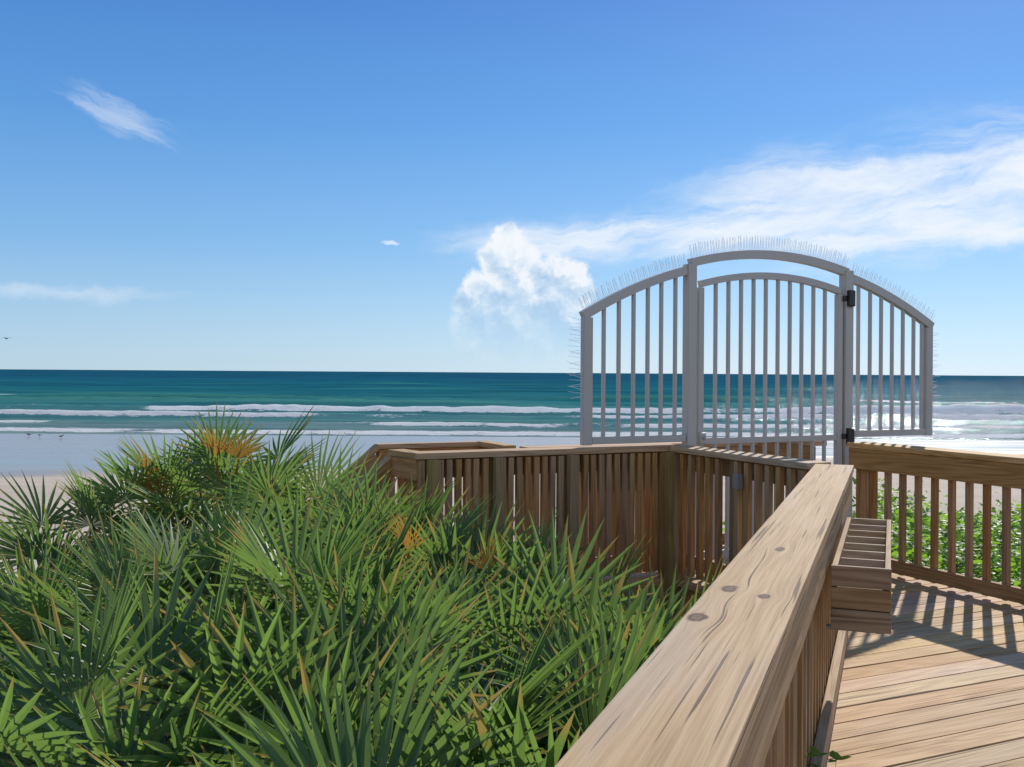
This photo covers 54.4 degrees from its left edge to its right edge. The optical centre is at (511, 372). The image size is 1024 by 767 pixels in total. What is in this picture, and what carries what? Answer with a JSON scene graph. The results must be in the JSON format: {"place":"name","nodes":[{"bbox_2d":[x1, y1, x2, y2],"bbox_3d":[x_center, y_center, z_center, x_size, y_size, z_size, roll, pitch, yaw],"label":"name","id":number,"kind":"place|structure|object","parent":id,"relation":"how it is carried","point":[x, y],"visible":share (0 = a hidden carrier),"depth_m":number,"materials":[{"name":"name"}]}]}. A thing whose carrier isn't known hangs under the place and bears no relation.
{"place":"outdoors","nodes":[
{"label":"outdoors","id":0,"kind":"place"},
{"bbox_2d":[0,369,1023,439],"bbox_3d":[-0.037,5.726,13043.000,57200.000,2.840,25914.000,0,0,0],"label":"sea","id":1,"kind":"structure","parent":0,"point":[348,403],"depth_m":169.05,"materials":[{"name":"liquid"}]},
{"bbox_2d":[0,434,1023,758],"bbox_3d":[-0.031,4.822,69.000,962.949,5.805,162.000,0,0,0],"label":"beach","id":2,"kind":"structure","parent":0,"point":[38,460],"depth_m":63.99,"materials":[{"name":"beige sand"}]},
{"bbox_2d":[0,503,111,708],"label":"palmetto","id":3,"kind":"object","parent":2,"relation":"on","point":[19,571],"visible":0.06,"depth_m":5.82,"materials":[{"name":"green plant"}]},
{"bbox_2d":[0,523,162,761],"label":"palmetto","id":4,"kind":"object","parent":2,"relation":"on","point":[11,617],"visible":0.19,"depth_m":4.70,"materials":[{"name":"green plant"}]},
{"bbox_2d":[0,543,198,766],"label":"palmetto","id":5,"kind":"object","parent":2,"relation":"on","point":[28,684],"visible":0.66,"depth_m":3.10,"materials":[{"name":"green plant"}]},
{"bbox_2d":[0,460,208,682],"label":"palmetto","id":6,"kind":"object","parent":2,"relation":"on","point":[32,528],"visible":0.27,"depth_m":6.62,"materials":[{"name":"green plant"}]},
{"bbox_2d":[0,505,235,761],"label":"palmetto","id":7,"kind":"object","parent":2,"relation":"on","point":[117,554],"visible":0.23,"depth_m":4.80,"materials":[{"name":"green plant"}]},
{"bbox_2d":[5,664,262,766],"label":"palmetto","id":8,"kind":"object","parent":2,"relation":"on","point":[142,723],"visible":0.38,"depth_m":2.94,"materials":[{"name":"green plant"}]},
{"bbox_2d":[52,431,243,616],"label":"palmetto","id":9,"kind":"object","parent":2,"relation":"on","point":[151,481],"visible":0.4,"depth_m":6.91,"materials":[{"name":"green plant"}]},
{"bbox_2d":[0,531,354,766],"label":"palmetto","id":10,"kind":"object","parent":2,"relation":"on","point":[201,670],"visible":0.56,"depth_m":3.04,"materials":[{"name":"green plant"}]},
{"bbox_2d":[46,472,324,751],"bbox_3d":[-1.439,1.416,4.574,1.036,1.908,1.885,0,0,0],"label":"palmetto","id":11,"kind":"object","parent":2,"relation":"on","point":[214,522],"visible":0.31,"depth_m":4.83,"materials":[{"name":"green plant"}]},
{"bbox_2d":[106,404,326,631],"bbox_3d":[-1.959,1.327,6.985,1.440,2.254,1.802,0,0,0],"label":"palmetto","id":12,"kind":"object","parent":2,"relation":"on","point":[215,448],"visible":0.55,"depth_m":6.82,"materials":[{"name":"green plant"}]},
{"bbox_2d":[3,570,528,766],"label":"palmetto","id":13,"kind":"object","parent":2,"relation":"on","point":[304,682],"visible":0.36,"depth_m":3.04,"materials":[{"name":"green plant"}]},
{"bbox_2d":[193,426,370,655],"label":"palmetto","id":14,"kind":"object","parent":2,"relation":"on","point":[280,482],"visible":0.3,"depth_m":6.38,"materials":[{"name":"green plant"}]},
{"bbox_2d":[190,445,429,606],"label":"palmetto","id":15,"kind":"object","parent":2,"relation":"on","point":[314,512],"visible":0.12,"depth_m":5.80,"materials":[{"name":"green plant"}]},
{"bbox_2d":[130,485,505,709],"bbox_3d":[-0.879,1.400,4.229,1.579,1.884,1.550,0,0,22],"label":"palmetto","id":16,"kind":"object","parent":2,"relation":"on","point":[348,544],"visible":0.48,"depth_m":4.12,"materials":[{"name":"green plant"}]},
{"bbox_2d":[180,650,477,766],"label":"palmetto","id":17,"kind":"object","parent":2,"relation":"on","point":[343,752],"visible":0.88,"depth_m":2.36,"materials":[{"name":"green plant"}]},
{"bbox_2d":[182,597,520,766],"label":"palmetto","id":18,"kind":"object","parent":2,"relation":"on","point":[414,728],"visible":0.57,"depth_m":2.53,"materials":[{"name":"green plant"}]},
{"bbox_2d":[232,473,494,613],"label":"palmetto","id":19,"kind":"object","parent":2,"relation":"on","point":[467,523],"visible":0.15,"depth_m":5.12,"materials":[{"name":"green plant"}]},
{"bbox_2d":[187,459,550,633],"bbox_3d":[-0.850,1.435,5.568,1.979,1.879,1.568,0,0,-32],"label":"palmetto","id":20,"kind":"object","parent":2,"relation":"on","point":[257,597],"visible":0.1,"depth_m":5.38,"materials":[{"name":"green plant"}]},
{"bbox_2d":[224,484,558,729],"bbox_3d":[-0.641,1.387,3.978,1.251,1.864,2.017,0,0,-28],"label":"palmetto","id":21,"kind":"object","parent":2,"relation":"on","point":[349,608],"visible":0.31,"depth_m":3.71,"materials":[{"name":"green plant"}]},
{"bbox_2d":[197,553,615,766],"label":"palmetto","id":22,"kind":"object","parent":2,"relation":"on","point":[532,685],"visible":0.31,"depth_m":3.26,"materials":[{"name":"green plant"}]},
{"bbox_2d":[309,489,550,690],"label":"palmetto","id":23,"kind":"object","parent":2,"relation":"on","point":[490,542],"visible":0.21,"depth_m":4.86,"materials":[{"name":"green plant"}]},
{"bbox_2d":[254,608,606,766],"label":"palmetto","id":24,"kind":"object","parent":2,"relation":"on","point":[518,748],"visible":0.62,"depth_m":2.72,"materials":[{"name":"green plant"}]},
{"bbox_2d":[289,539,623,766],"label":"palmetto","id":25,"kind":"object","parent":2,"relation":"on","point":[502,620],"visible":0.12,"depth_m":3.84,"materials":[{"name":"green plant"}]},
{"bbox_2d":[371,606,666,766],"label":"palmetto","id":26,"kind":"object","parent":2,"relation":"on","point":[581,709],"visible":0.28,"depth_m":2.81,"materials":[{"name":"green plant"}]},
{"bbox_2d":[407,507,659,752],"bbox_3d":[0.131,1.468,4.153,1.370,1.679,1.832,0,0,0],"label":"palmetto","id":27,"kind":"object","parent":2,"relation":"on","point":[540,589],"visible":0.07,"depth_m":4.49,"materials":[{"name":"green plant"}]},
{"bbox_2d":[417,501,684,671],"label":"palmetto","id":28,"kind":"object","parent":2,"relation":"on","point":[478,536],"visible":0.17,"depth_m":4.96,"materials":[{"name":"green plant"}]},
{"bbox_2d":[415,590,699,764],"bbox_3d":[0.275,1.481,3.442,1.509,1.650,1.617,0,0,0],"label":"palmetto","id":29,"kind":"object","parent":2,"relation":"on","point":[548,651],"visible":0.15,"depth_m":3.50,"materials":[{"name":"green plant"}]},
{"bbox_2d":[438,538,696,764],"bbox_3d":[0.145,1.478,3.772,1.348,1.644,1.498,0,0,41],"label":"palmetto","id":30,"kind":"object","parent":2,"relation":"on","point":[613,601],"visible":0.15,"depth_m":3.91,"materials":[{"name":"green plant"}]},
{"bbox_2d":[471,596,666,685],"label":"palmetto","id":31,"kind":"object","parent":2,"relation":"on","point":[627,633],"visible":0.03,"depth_m":3.78,"materials":[{"name":"green plant"}]},
{"bbox_2d":[472,522,686,691],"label":"palmetto","id":32,"kind":"object","parent":2,"relation":"on","point":[634,564],"visible":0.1,"depth_m":4.86,"materials":[{"name":"green plant"}]},
{"bbox_2d":[504,551,727,668],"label":"palmetto","id":33,"kind":"object","parent":2,"relation":"on","point":[671,599],"visible":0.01,"depth_m":4.91,"materials":[{"name":"green plant"}]},
{"bbox_2d":[634,477,1020,598],"bbox_3d":[5.343,1.707,10.439,9.214,1.680,6.977,0,0,0],"label":"dune ground cover","id":34,"kind":"object","parent":2,"relation":"on","point":[996,547],"visible":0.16,"depth_m":9.18,"materials":[{"name":"green plant"}]},
{"bbox_2d":[854,479,939,558],"bbox_3d":[3.649,1.657,9.641,0.905,1.240,0.587,0,0,0],"label":"dune weed","id":35,"kind":"object","parent":2,"relation":"on","point":[911,499],"visible":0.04,"depth_m":9.61,"materials":[{"name":"green plant"}]},
{"bbox_2d":[894,504,947,579],"bbox_3d":[3.795,1.729,9.287,0.606,1.034,0.464,0,0,36],"label":"dune weed","id":36,"kind":"object","parent":2,"relation":"on","point":[944,532],"visible":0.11,"depth_m":9.26,"materials":[{"name":"green plant"}]},
{"bbox_2d":[942,524,980,576],"bbox_3d":[4.190,1.782,9.160,0.463,0.781,0.540,0,0,0],"label":"dune weed","id":37,"kind":"object","parent":2,"relation":"on","point":[960,542],"visible":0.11,"depth_m":9.13,"materials":[{"name":"green plant"}]},
{"bbox_2d":[0,0,1023,375],"label":"sky","id":38,"kind":"structure","parent":0,"point":[196,185],"materials":[{"name":"blue"}]},
{"bbox_2d":[587,585,701,613],"bbox_3d":[0.469,1.561,4.457,3.669,0.195,8.460,0,0,34],"label":"deck frame","id":39,"kind":"object","parent":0,"point":[689,594],"visible":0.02,"depth_m":6.78,"materials":[{"name":"brown wood"}]},
{"bbox_2d":[508,545,1023,766],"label":"boardwalk deck","id":40,"kind":"structure","parent":39,"relation":"on","point":[935,678],"depth_m":4.58,"materials":[{"name":"brown wood"}]},
{"bbox_2d":[388,449,419,572],"bbox_3d":[-0.650,0.929,6.303,0.120,0.860,0.375,0,0,-34],"label":"railing","id":41,"kind":"object","parent":40,"relation":"on","point":[405,463],"visible":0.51,"depth_m":6.29,"materials":[{"name":"brown wood"}]},
{"bbox_2d":[374,441,480,541],"bbox_3d":[-0.644,1.433,7.812,0.886,1.765,0.100,0,0,-25],"label":"railing","id":42,"kind":"object","parent":40,"relation":"on","point":[437,446],"visible":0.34,"depth_m":7.77,"materials":[{"name":"brown wood"}]},
{"bbox_2d":[478,441,515,448],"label":"railing","id":43,"kind":"object","parent":40,"relation":"on","point":[489,445],"visible":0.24,"depth_m":7.71,"materials":[{"name":"brown wood"}]},
{"bbox_2d":[409,444,683,626],"bbox_3d":[0.269,1.562,6.560,1.950,2.120,0.206,0,0,-25],"label":"railing","id":44,"kind":"object","parent":40,"relation":"on","point":[555,472],"visible":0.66,"depth_m":6.59,"materials":[{"name":"brown wood"}]},
{"bbox_2d":[519,442,757,556],"bbox_3d":[1.117,1.447,7.973,2.280,1.760,0.160,0,0,-25],"label":"railing","id":45,"kind":"object","parent":40,"relation":"on","point":[745,447],"visible":0.06,"depth_m":7.80,"materials":[{"name":"brown wood"}]},
{"bbox_2d":[555,464,853,766],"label":"railing","id":46,"kind":"object","parent":40,"relation":"on","point":[742,666],"visible":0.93,"depth_m":1.99,"materials":[{"name":"brown wood"}]},
{"bbox_2d":[826,517,891,633],"bbox_3d":[1.346,0.754,3.824,0.206,0.227,1.191,0,0,21],"label":"bench","id":47,"kind":"object","parent":46,"relation":"attached to","point":[861,576],"visible":1,"depth_m":3.29,"materials":[{"name":"brown wood"}]},
{"bbox_2d":[669,445,830,582],"bbox_3d":[1.425,1.421,6.296,0.232,1.817,1.400,0,0,-25],"label":"railing","id":48,"kind":"object","parent":40,"relation":"on","point":[742,471],"visible":0.63,"depth_m":6.40,"materials":[{"name":"brown wood"}]},
{"bbox_2d":[567,236,940,575],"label":"security gate","id":49,"kind":"structure","parent":40,"relation":"on","point":[846,297],"depth_m":7.26,"materials":[{"name":"metal"}]},
{"bbox_2d":[757,441,826,498],"bbox_3d":[2.248,0.965,8.069,0.160,0.860,0.680,0,0,-25],"label":"railing","id":50,"kind":"object","parent":40,"relation":"on","point":[783,449],"visible":0.16,"depth_m":7.95,"materials":[{"name":"brown wood"}]},
{"bbox_2d":[806,745,851,766],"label":"weed","id":51,"kind":"object","parent":40,"relation":"on","point":[836,756],"visible":0.94,"depth_m":3.10,"materials":[{"name":"green plant"}]},
{"bbox_2d":[847,442,1023,604],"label":"railing","id":52,"kind":"object","parent":40,"relation":"on","point":[869,461],"visible":0.8,"depth_m":6.57,"materials":[{"name":"brown wood"}]},
{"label":"beach stairs","id":53,"kind":"object","parent":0,"visible":0},
{"bbox_2d":[93,455,392,754],"bbox_3d":[-2.252,2.551,5.765,3.336,4.109,0.110,0,0,-25],"label":"railing","id":54,"kind":"object","parent":53,"relation":"on","point":[386,462],"visible":0.04,"depth_m":6.37,"materials":[{"name":"brown wood"}]},
{"bbox_2d":[167,445,379,686],"bbox_3d":[-2.542,2.575,6.931,3.336,4.056,0.100,0,0,-25],"label":"railing","id":55,"kind":"object","parent":53,"relation":"attached to","point":[372,451],"visible":0.12,"depth_m":7.55,"materials":[{"name":"brown wood"}]}
]}

